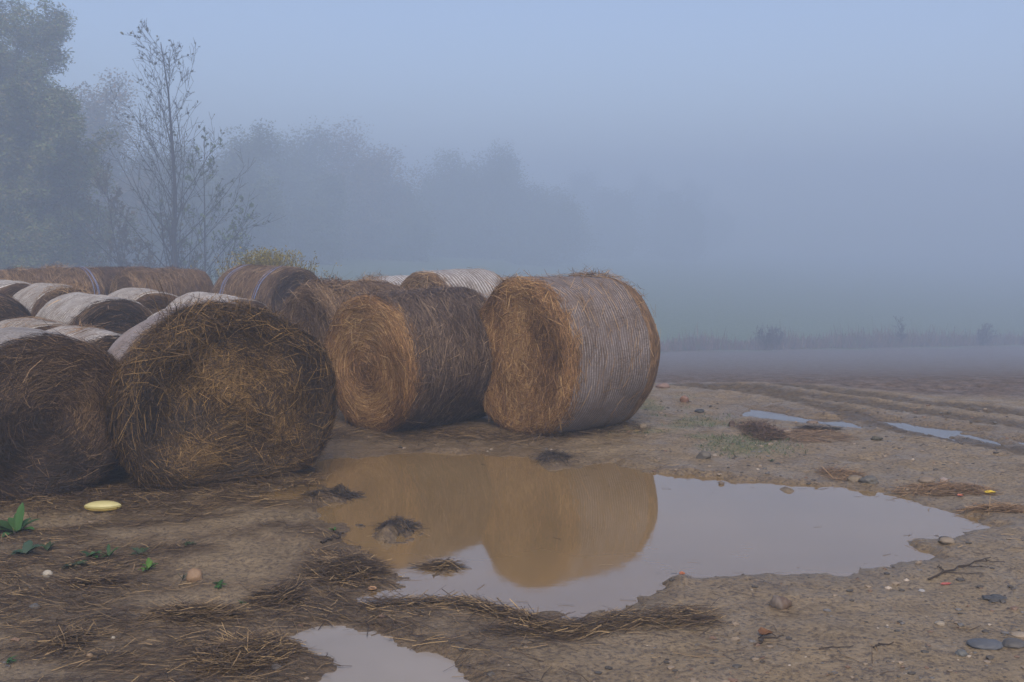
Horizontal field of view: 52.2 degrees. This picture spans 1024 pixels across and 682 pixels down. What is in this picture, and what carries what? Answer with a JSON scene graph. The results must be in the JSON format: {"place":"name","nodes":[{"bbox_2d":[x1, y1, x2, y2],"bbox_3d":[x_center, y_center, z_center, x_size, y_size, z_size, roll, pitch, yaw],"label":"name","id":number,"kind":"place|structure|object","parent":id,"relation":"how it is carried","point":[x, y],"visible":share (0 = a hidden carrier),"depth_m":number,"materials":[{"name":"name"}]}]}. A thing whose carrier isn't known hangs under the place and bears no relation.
{"place":"outdoors","nodes":[
{"label":"outdoors","id":0,"kind":"place"},
{"bbox_2d":[0,248,1023,681],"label":"ground","id":1,"kind":"structure","parent":0,"point":[740,296],"depth_m":7.71,"materials":[{"name":"soil"}]},
{"bbox_2d":[0,278,33,295],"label":"round bale","id":2,"kind":"object","parent":1,"relation":"on","point":[9,287],"visible":0.14,"depth_m":15.71,"materials":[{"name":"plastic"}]},
{"bbox_2d":[0,292,34,321],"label":"round bale","id":3,"kind":"object","parent":1,"relation":"on","point":[10,307],"visible":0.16,"depth_m":12.17,"materials":[{"name":"plant"}]},
{"bbox_2d":[0,502,38,536],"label":"weed plant","id":4,"kind":"object","parent":1,"relation":"on","point":[17,523],"visible":1,"depth_m":6.76,"materials":[{"name":"green plant"}]},
{"bbox_2d":[12,540,40,554],"bbox_3d":[-2.925,1.251,6.268,0.170,0.064,0.140,-5,8,-40],"label":"weed plant","id":5,"kind":"object","parent":1,"relation":"on","point":[28,547],"visible":1,"depth_m":6.29,"materials":[{"name":"green plant"}]},
{"bbox_2d":[0,316,67,330],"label":"round bale","id":6,"kind":"object","parent":1,"relation":"on","point":[36,322],"visible":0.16,"depth_m":10.52,"materials":[{"name":"plant"}]},
{"bbox_2d":[0,180,84,269],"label":"willow tree","id":7,"kind":"object","parent":1,"relation":"on","point":[32,246],"visible":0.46,"depth_m":67.76,"materials":[{"name":"green plant"}]},
{"bbox_2d":[42,570,52,576],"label":"stone","id":8,"kind":"object","parent":1,"relation":"on","point":[48,572],"visible":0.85,"depth_m":5.91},
{"bbox_2d":[0,131,95,266],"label":"willow tree","id":9,"kind":"object","parent":1,"relation":"on","point":[52,207],"visible":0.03,"depth_m":72.54,"materials":[{"name":"green plant"}]},
{"bbox_2d":[41,541,55,550],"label":"weed plant","id":10,"kind":"object","parent":1,"relation":"on","point":[49,545],"visible":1,"depth_m":6.38,"materials":[{"name":"green plant"}]},
{"bbox_2d":[0,0,97,246],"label":"willow tree","id":11,"kind":"object","parent":1,"relation":"on","point":[32,67],"visible":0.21,"depth_m":71.93,"materials":[{"name":"green plant"}]},
{"bbox_2d":[0,261,106,294],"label":"round bale","id":12,"kind":"object","parent":1,"relation":"on","point":[89,276],"visible":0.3,"depth_m":18.80,"materials":[{"name":"plant"}]},
{"bbox_2d":[11,277,95,316],"bbox_3d":[-6.613,-0.270,15.206,1.290,1.352,1.417,-6,8,-42],"label":"round bale","id":13,"kind":"object","parent":1,"relation":"on","point":[35,298],"visible":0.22,"depth_m":14.72,"materials":[{"name":"plant"}]},
{"bbox_2d":[0,327,123,502],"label":"round bale","id":14,"kind":"object","parent":1,"relation":"on","point":[53,433],"visible":0.78,"depth_m":7.60,"materials":[{"name":"plant"}]},
{"bbox_2d":[26,619,103,657],"bbox_3d":[-2.117,1.406,4.965,0.353,0.079,0.410,0,6,0],"label":"straw heap","id":15,"kind":"object","parent":1,"relation":"on","point":[66,632],"visible":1,"depth_m":4.96,"materials":[{"name":"plant"}]},
{"bbox_2d":[0,0,148,267],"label":"willow tree","id":16,"kind":"object","parent":1,"relation":"on","point":[51,152],"visible":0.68,"depth_m":70.32,"materials":[{"name":"green plant"}]},
{"bbox_2d":[61,560,87,569],"bbox_3d":[-2.550,1.301,6.084,0.097,0.026,0.162,4,7,31],"label":"weed plant","id":17,"kind":"object","parent":1,"relation":"on","point":[76,562],"visible":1,"depth_m":6.08,"materials":[{"name":"green plant"}]},
{"bbox_2d":[42,321,121,350],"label":"round bale","id":18,"kind":"object","parent":1,"relation":"on","point":[106,337],"visible":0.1,"depth_m":9.26,"materials":[{"name":"plant"}]},
{"bbox_2d":[40,569,127,589],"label":"straw heap","id":19,"kind":"object","parent":1,"relation":"on","point":[80,581],"visible":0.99,"depth_m":5.78,"materials":[{"name":"plant"}]},
{"bbox_2d":[81,551,100,557],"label":"weed plant","id":20,"kind":"object","parent":1,"relation":"on","point":[92,553],"visible":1,"depth_m":6.27,"materials":[{"name":"green plant"}]},
{"bbox_2d":[34,292,152,333],"bbox_3d":[-5.253,0.003,13.172,1.354,1.242,1.700,-5,8,-39],"label":"round bale","id":21,"kind":"object","parent":1,"relation":"on","point":[122,315],"visible":0.26,"depth_m":12.61,"materials":[{"name":"plant"}]},
{"bbox_2d":[84,500,121,511],"bbox_3d":[-2.863,1.155,7.311,0.256,0.072,0.130,0,6,-3],"label":"plastic float","id":22,"kind":"object","parent":1,"relation":"on","point":[103,506],"visible":1,"depth_m":7.27,"materials":[{"name":"plastic"}]},
{"bbox_2d":[98,544,117,556],"bbox_3d":[-2.420,1.270,6.276,0.125,0.060,0.126,3,7,22],"label":"weed plant","id":23,"kind":"object","parent":1,"relation":"on","point":[108,553],"visible":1,"depth_m":6.30,"materials":[{"name":"green plant"}]},
{"bbox_2d":[66,67,163,266],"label":"tree","id":24,"kind":"object","parent":1,"relation":"on","point":[101,121],"visible":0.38,"depth_m":123.78,"materials":[{"name":"grey plant"}]},
{"bbox_2d":[91,265,151,294],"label":"round bale","id":25,"kind":"object","parent":1,"relation":"on","point":[106,273],"visible":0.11,"depth_m":20.14,"materials":[{"name":"plant"}]},
{"bbox_2d":[78,99,178,264],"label":"tree","id":26,"kind":"object","parent":1,"relation":"on","point":[148,160],"visible":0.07,"depth_m":136.51,"materials":[{"name":"grey plant"}]},
{"bbox_2d":[129,547,149,554],"bbox_3d":[-2.251,1.276,6.330,0.122,0.041,0.113,-2,7,-16],"label":"weed plant","id":27,"kind":"object","parent":1,"relation":"on","point":[138,550],"visible":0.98,"depth_m":6.34,"materials":[{"name":"green plant"}]},
{"bbox_2d":[82,163,201,268],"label":"young tree","id":28,"kind":"object","parent":1,"relation":"on","point":[123,232],"visible":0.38,"depth_m":65.56,"materials":[{"name":"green plant"}]},
{"bbox_2d":[107,286,177,313],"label":"round bale","id":29,"kind":"object","parent":1,"relation":"on","point":[132,292],"visible":0.16,"depth_m":13.82,"materials":[{"name":"plant"}]},
{"bbox_2d":[7,20,281,271],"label":"young tree","id":30,"kind":"object","parent":1,"relation":"on","point":[174,233],"visible":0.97,"depth_m":61.95,"materials":[{"name":"green plant"}]},
{"bbox_2d":[138,558,158,571],"bbox_3d":[-2.104,1.288,6.017,0.102,0.053,0.104,-5,8,-39],"label":"weed plant","id":31,"kind":"object","parent":1,"relation":"on","point":[149,564],"visible":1,"depth_m":6.03,"materials":[{"name":"green plant"}]},
{"bbox_2d":[109,263,213,296],"bbox_3d":[-6.377,-0.712,18.968,1.387,1.426,1.701,6,8,42],"label":"round bale","id":32,"kind":"object","parent":1,"relation":"on","point":[182,280],"visible":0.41,"depth_m":18.63,"materials":[{"name":"plant"}]},
{"bbox_2d":[111,151,239,272],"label":"tree","id":33,"kind":"object","parent":1,"relation":"on","point":[193,236],"visible":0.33,"depth_m":128.48,"materials":[{"name":"grey plant"}]},
{"bbox_2d":[186,568,202,581],"bbox_3d":[-1.771,1.310,5.828,0.088,0.093,0.084,-1,6,-13],"label":"stone","id":34,"kind":"object","parent":1,"relation":"on","point":[194,574],"visible":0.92,"depth_m":5.80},
{"bbox_2d":[137,591,255,626],"bbox_3d":[-1.607,1.360,5.339,0.616,0.101,0.311,0,6,0],"label":"straw heap","id":35,"kind":"object","parent":1,"relation":"on","point":[209,612],"visible":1,"depth_m":5.31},
{"bbox_2d":[153,127,260,285],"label":"young tree","id":36,"kind":"object","parent":1,"relation":"on","point":[231,227],"visible":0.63,"depth_m":64.02,"materials":[{"name":"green plant"}]},
{"bbox_2d":[213,579,227,588],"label":"weed plant","id":37,"kind":"object","parent":1,"relation":"on","point":[219,585],"visible":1,"depth_m":5.71,"materials":[{"name":"green plant"}]},
{"bbox_2d":[166,290,274,314],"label":"round bale","id":38,"kind":"object","parent":1,"relation":"on","point":[184,298],"visible":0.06,"depth_m":12.80,"materials":[{"name":"plant"}]},
{"bbox_2d":[100,273,342,492],"bbox_3d":[-2.356,0.279,8.359,1.858,1.797,1.581,-3,7,-29],"label":"round bale","id":39,"kind":"object","parent":1,"relation":"on","point":[204,393],"visible":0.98,"depth_m":7.93,"materials":[{"name":"plant"}]},
{"bbox_2d":[154,118,288,265],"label":"tree","id":40,"kind":"object","parent":1,"relation":"on","point":[250,154],"visible":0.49,"depth_m":145.12,"materials":[{"name":"green plant"}]},
{"bbox_2d":[173,623,313,679],"bbox_3d":[-1.246,1.416,4.854,0.652,0.122,0.562,0,6,0],"label":"straw heap","id":41,"kind":"object","parent":1,"relation":"on","point":[251,641],"visible":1,"depth_m":4.82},
{"bbox_2d":[203,157,296,264],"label":"tree","id":42,"kind":"object","parent":1,"relation":"on","point":[272,236],"visible":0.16,"depth_m":154.90,"materials":[{"name":"grey plant"}]},
{"bbox_2d":[195,128,319,255],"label":"tree","id":43,"kind":"object","parent":1,"relation":"on","point":[279,171],"visible":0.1,"depth_m":174.32,"materials":[{"name":"grey plant"}]},
{"bbox_2d":[190,245,337,279],"bbox_3d":[-6.424,-1.566,26.991,3.614,1.834,2.889,-3,7,-29],"label":"yellow shrub","id":44,"kind":"object","parent":1,"relation":"on","point":[267,259],"visible":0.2,"depth_m":26.77,"materials":[{"name":"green plant"}]},
{"bbox_2d":[211,263,317,314],"bbox_3d":[-4.183,-0.635,18.062,1.602,1.487,1.575,5,8,36],"label":"round bale","id":45,"kind":"object","parent":1,"relation":"on","point":[272,285],"visible":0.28,"depth_m":17.50,"materials":[{"name":"plant"}]},
{"bbox_2d":[241,575,315,608],"bbox_3d":[-1.243,1.328,5.570,0.360,0.108,0.454,6,9,44],"label":"straw heap","id":46,"kind":"object","parent":1,"relation":"on","point":[287,589],"visible":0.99,"depth_m":5.55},
{"bbox_2d":[271,178,298,258],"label":"tree","id":47,"kind":"object","parent":1,"relation":"on","point":[289,245],"visible":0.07,"depth_m":178.49,"materials":[{"name":"grey plant"}]},
{"bbox_2d":[0,465,600,681],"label":"straw litter","id":48,"kind":"object","parent":1,"relation":"on","point":[110,568],"visible":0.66,"depth_m":5.37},
{"bbox_2d":[286,172,349,265],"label":"tree","id":49,"kind":"object","parent":1,"relation":"on","point":[317,227],"visible":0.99,"depth_m":166.92,"materials":[{"name":"grey plant"}]},
{"bbox_2d":[265,115,371,257],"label":"tree","id":50,"kind":"object","parent":1,"relation":"on","point":[308,173],"visible":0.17,"depth_m":183.21,"materials":[{"name":"grey plant"}]},
{"bbox_2d":[0,418,656,524],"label":"straw litter","id":51,"kind":"object","parent":1,"relation":"on","point":[139,491],"visible":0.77,"depth_m":7.93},
{"bbox_2d":[320,530,343,543],"bbox_3d":[-1.143,1.254,6.654,0.076,0.052,0.316,1,6,5],"label":"twig","id":52,"kind":"object","parent":1,"relation":"on","point":[327,538],"visible":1,"depth_m":6.66,"materials":[{"name":"wood"}]},
{"bbox_2d":[300,483,367,500],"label":"straw heap","id":53,"kind":"object","parent":1,"relation":"on","point":[350,494],"visible":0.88,"depth_m":7.77,"materials":[{"name":"plant"}]},
{"bbox_2d":[269,115,406,259],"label":"tree","id":54,"kind":"object","parent":1,"relation":"on","point":[372,174],"visible":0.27,"depth_m":191.97,"materials":[{"name":"green plant"}]},
{"bbox_2d":[276,270,406,347],"bbox_3d":[-1.945,-0.049,12.197,1.539,1.587,1.348,6,9,45],"label":"round bale","id":55,"kind":"object","parent":1,"relation":"on","point":[312,304],"visible":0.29,"depth_m":11.71,"materials":[{"name":"plant"}]},
{"bbox_2d":[299,543,395,589],"bbox_3d":[-0.943,1.280,6.059,0.568,0.130,0.691,0,6,0],"label":"straw heap","id":56,"kind":"object","parent":1,"relation":"on","point":[337,560],"visible":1,"depth_m":5.98,"materials":[{"name":"plant"}]},
{"bbox_2d":[287,626,468,681],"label":"puddle","id":57,"kind":"object","parent":1,"relation":"on","point":[362,656],"visible":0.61,"depth_m":4.86,"materials":[{"name":"liquid"}]},
{"bbox_2d":[356,270,408,285],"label":"round bale","id":58,"kind":"object","parent":1,"relation":"on","point":[400,277],"visible":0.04,"depth_m":14.99},
{"bbox_2d":[337,141,432,260],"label":"tree","id":59,"kind":"object","parent":1,"relation":"on","point":[392,177],"visible":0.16,"depth_m":199.12,"materials":[{"name":"grey plant"}]},
{"bbox_2d":[355,177,444,261],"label":"tree","id":60,"kind":"object","parent":1,"relation":"on","point":[415,238],"visible":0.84,"depth_m":197.05,"materials":[{"name":"grey plant"}]},
{"bbox_2d":[321,282,494,432],"bbox_3d":[-0.954,0.170,10.495,1.596,1.528,1.488,6,9,44],"label":"round bale","id":61,"kind":"object","parent":1,"relation":"on","point":[404,359],"visible":0.9,"depth_m":9.97,"materials":[{"name":"plant"}]},
{"bbox_2d":[400,267,502,297],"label":"round bale","id":62,"kind":"object","parent":1,"relation":"on","point":[475,278],"visible":0.16,"depth_m":14.06},
{"bbox_2d":[408,148,498,257],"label":"tree","id":63,"kind":"object","parent":1,"relation":"on","point":[442,191],"visible":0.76,"depth_m":226.47,"materials":[{"name":"grey plant"}]},
{"bbox_2d":[351,585,558,634],"bbox_3d":[-0.277,1.363,5.445,1.248,0.100,0.540,2,7,21],"label":"straw heap","id":64,"kind":"object","parent":1,"relation":"on","point":[486,604],"visible":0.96,"depth_m":5.45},
{"bbox_2d":[423,175,500,258],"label":"tree","id":65,"kind":"object","parent":1,"relation":"on","point":[472,254],"visible":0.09,"depth_m":235.08,"materials":[{"name":"grey plant"}]},
{"bbox_2d":[453,138,552,265],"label":"tree","id":66,"kind":"object","parent":1,"relation":"on","point":[496,183],"visible":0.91,"depth_m":232.92,"materials":[{"name":"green plant"}]},
{"bbox_2d":[483,149,588,265],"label":"tree","id":67,"kind":"object","parent":1,"relation":"on","point":[561,223],"visible":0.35,"depth_m":240.29,"materials":[{"name":"grey plant"}]},
{"bbox_2d":[530,448,576,465],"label":"straw heap","id":68,"kind":"object","parent":1,"relation":"on","point":[549,452],"visible":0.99,"depth_m":8.94,"materials":[{"name":"plant"}]},
{"bbox_2d":[478,264,661,435],"bbox_3d":[0.498,0.098,10.356,1.516,1.735,1.634,-5,8,-41],"label":"round bale","id":69,"kind":"object","parent":1,"relation":"on","point":[574,351],"visible":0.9,"depth_m":9.86,"materials":[{"name":"plant"}]},
{"bbox_2d":[535,182,604,262],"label":"tree","id":70,"kind":"object","parent":1,"relation":"on","point":[573,254],"visible":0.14,"depth_m":270.35,"materials":[{"name":"grey plant"}]},
{"bbox_2d":[556,164,609,253],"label":"tree","id":71,"kind":"object","parent":1,"relation":"on","point":[583,195],"visible":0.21,"depth_m":384.00,"materials":[{"name":"grey plant"}]},
{"bbox_2d":[465,600,730,645],"bbox_3d":[0.451,1.384,5.180,1.403,0.113,0.488,-1,6,-9],"label":"straw heap","id":72,"kind":"object","parent":1,"relation":"on","point":[639,619],"visible":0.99,"depth_m":5.19,"materials":[{"name":"plant"}]},
{"bbox_2d":[258,452,991,619],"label":"puddle","id":73,"kind":"object","parent":1,"relation":"on","point":[495,525],"visible":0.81,"depth_m":7.00,"materials":[{"name":"liquid"}]},
{"bbox_2d":[374,513,421,535],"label":"straw heap","id":74,"kind":"object","parent":73,"relation":"on","point":[403,520],"visible":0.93,"depth_m":6.91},
{"bbox_2d":[407,556,471,573],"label":"straw heap","id":75,"kind":"object","parent":73,"relation":"on","point":[435,565],"visible":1,"depth_m":6.14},
{"bbox_2d":[267,456,985,604],"bbox_3d":[0.642,1.179,7.345,5.093,0.045,3.654,0,6,0],"label":"floating chaff","id":76,"kind":"object","parent":73,"relation":"on","point":[594,527],"visible":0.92,"depth_m":7.03,"materials":[{"name":"plant"}]},
{"bbox_2d":[616,168,684,254],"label":"tree","id":77,"kind":"object","parent":1,"relation":"on","point":[641,193],"visible":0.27,"depth_m":414.22,"materials":[{"name":"grey plant"}]},
{"bbox_2d":[636,188,710,260],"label":"tree","id":78,"kind":"object","parent":1,"relation":"on","point":[677,234],"visible":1,"depth_m":349.61,"materials":[{"name":"grey plant"}]},
{"bbox_2d":[680,395,688,401],"bbox_3d":[1.948,0.664,11.789,0.110,0.108,0.086,0,6,0],"label":"brick chunk","id":79,"kind":"object","parent":1,"relation":"on","point":[684,398],"visible":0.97,"depth_m":11.76,"materials":[{"name":"brick"}]},
{"bbox_2d":[696,451,710,458],"bbox_3d":[1.643,0.992,8.960,0.129,0.105,0.101,0,6,0],"label":"stone","id":80,"kind":"object","parent":1,"relation":"on","point":[703,455],"visible":0.87,"depth_m":8.93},
{"bbox_2d":[672,176,740,255],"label":"tree","id":81,"kind":"object","parent":1,"relation":"on","point":[717,225],"visible":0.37,"depth_m":441.34,"materials":[{"name":"grey plant"}]},
{"bbox_2d":[734,420,791,441],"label":"straw heap","id":82,"kind":"object","parent":1,"relation":"on","point":[770,428],"visible":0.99,"depth_m":9.97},
{"bbox_2d":[758,627,772,634],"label":"dead leaf","id":83,"kind":"object","parent":1,"relation":"on","point":[762,631],"visible":1,"depth_m":5.08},
{"bbox_2d":[753,325,780,349],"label":"tall weed","id":84,"kind":"object","parent":1,"relation":"on","point":[769,337],"visible":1,"depth_m":91.57,"materials":[{"name":"grey plant"}]},
{"bbox_2d":[529,401,1023,677],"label":"straw litter","id":85,"kind":"object","parent":1,"relation":"on","point":[760,578],"visible":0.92,"depth_m":5.77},
{"bbox_2d":[771,327,784,348],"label":"tall weed","id":86,"kind":"object","parent":1,"relation":"on","point":[782,335],"visible":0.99,"depth_m":92.55,"materials":[{"name":"grey plant"}]},
{"bbox_2d":[769,595,791,609],"bbox_3d":[1.409,1.381,5.487,0.103,0.092,0.096,5,8,38],"label":"stone","id":87,"kind":"object","parent":1,"relation":"on","point":[780,602],"visible":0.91,"depth_m":5.46,"materials":[{"name":"stone"}]},
{"bbox_2d":[742,409,861,427],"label":"puddle","id":88,"kind":"object","parent":1,"relation":"on","point":[767,414],"visible":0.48,"depth_m":10.96,"materials":[{"name":"liquid"}]},
{"bbox_2d":[763,427,859,442],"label":"straw heap","id":89,"kind":"object","parent":1,"relation":"on","point":[814,432],"visible":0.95,"depth_m":9.81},
{"bbox_2d":[795,422,844,430],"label":"straw heap","id":90,"kind":"object","parent":1,"relation":"on","point":[818,427],"visible":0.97,"depth_m":10.17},
{"bbox_2d":[811,465,867,482],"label":"straw heap","id":91,"kind":"object","parent":1,"relation":"on","point":[841,471],"visible":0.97,"depth_m":8.34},
{"bbox_2d":[660,319,1023,351],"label":"dry weeds","id":92,"kind":"object","parent":1,"relation":"on","point":[859,341],"visible":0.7,"depth_m":96.94,"materials":[{"name":"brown plant"}]},
{"bbox_2d":[847,475,861,481],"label":"stone","id":93,"kind":"object","parent":1,"relation":"on","point":[854,478],"visible":0.9,"depth_m":8.14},
{"bbox_2d":[858,475,878,483],"bbox_3d":[2.762,1.084,8.095,0.154,0.087,0.118,0,6,0],"label":"stone","id":94,"kind":"object","parent":1,"relation":"on","point":[870,479],"visible":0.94,"depth_m":8.05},
{"bbox_2d":[892,316,907,343],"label":"tall weed","id":95,"kind":"object","parent":1,"relation":"on","point":[901,331],"visible":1,"depth_m":99.59,"materials":[{"name":"grey plant"}]},
{"bbox_2d":[916,476,934,482],"bbox_3d":[3.206,1.079,8.090,0.145,0.065,0.116,0,6,0],"label":"stone","id":96,"kind":"object","parent":1,"relation":"on","point":[924,479],"visible":0.82,"depth_m":8.06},
{"bbox_2d":[887,477,1005,498],"bbox_3d":[3.266,1.098,7.835,0.905,0.100,0.456,0,6,0],"label":"straw heap","id":97,"kind":"object","parent":1,"relation":"on","point":[932,487],"visible":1,"depth_m":7.82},
{"bbox_2d":[938,536,954,544],"bbox_3d":[2.720,1.254,6.538,0.107,0.064,0.097,0,6,0],"label":"stone","id":98,"kind":"object","parent":1,"relation":"on","point":[944,540],"visible":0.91,"depth_m":6.51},
{"bbox_2d":[879,420,1023,444],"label":"puddle","id":99,"kind":"object","parent":1,"relation":"on","point":[940,432],"visible":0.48,"depth_m":10.28,"materials":[{"name":"liquid"}]},
{"bbox_2d":[955,649,967,656],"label":"stone","id":100,"kind":"object","parent":1,"relation":"on","point":[961,652],"visible":1,"depth_m":4.82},
{"bbox_2d":[928,557,1003,579],"bbox_3d":[2.610,1.314,6.019,0.613,0.028,0.232,-2,7,-20],"label":"twig","id":101,"kind":"object","parent":1,"relation":"on","point":[945,571],"visible":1,"depth_m":6.04,"materials":[{"name":"wood"}]},
{"bbox_2d":[966,638,1003,649],"bbox_3d":[2.232,1.429,4.937,0.166,0.040,0.129,0,6,0],"label":"stone","id":102,"kind":"object","parent":1,"relation":"on","point":[985,644],"visible":1,"depth_m":4.90,"materials":[{"name":"stone"}]},
{"bbox_2d":[976,323,999,345],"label":"tall weed","id":103,"kind":"object","parent":1,"relation":"on","point":[983,331],"visible":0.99,"depth_m":104.56,"materials":[{"name":"grey plant"}]},
{"bbox_2d":[954,496,1023,517],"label":"straw heap","id":104,"kind":"object","parent":1,"relation":"on","point":[1005,508],"visible":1,"depth_m":7.29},
{"bbox_2d":[982,594,1006,601],"bbox_3d":[2.583,1.369,5.554,0.176,0.022,0.118,-1,6,-13],"label":"stone","id":105,"kind":"object","parent":1,"relation":"on","point":[994,597],"visible":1,"depth_m":5.55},
{"bbox_2d":[1002,638,1023,648],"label":"stone","id":106,"kind":"object","parent":1,"relation":"on","point":[1015,643],"visible":0.98,"depth_m":4.92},
{"bbox_2d":[1011,631,1023,637],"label":"stone","id":107,"kind":"object","parent":1,"relation":"on","point":[1018,634],"visible":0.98,"depth_m":5.09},
{"bbox_2d":[0,398,1023,681],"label":"gravel","id":108,"kind":"structure","parent":0,"point":[900,622],"depth_m":5.45,"materials":[{"name":"gravel"}]},
{"bbox_2d":[0,0,1023,255],"label":"sky","id":109,"kind":"structure","parent":0,"point":[831,127],"materials":[{"name":"blue"}]},
{"bbox_2d":[656,383,669,387],"bbox_3d":[1.850,0.554,12.829,0.175,0.087,0.144,0,6,0],"label":"brick block","id":110,"kind":"object","parent":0,"point":[663,385],"depth_m":12.78,"materials":[{"name":"brick"}]},
{"bbox_2d":[606,392,808,458],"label":"short grass","id":111,"kind":"structure","parent":0,"point":[724,449],"depth_m":9.62,"materials":[{"name":"green plant"}]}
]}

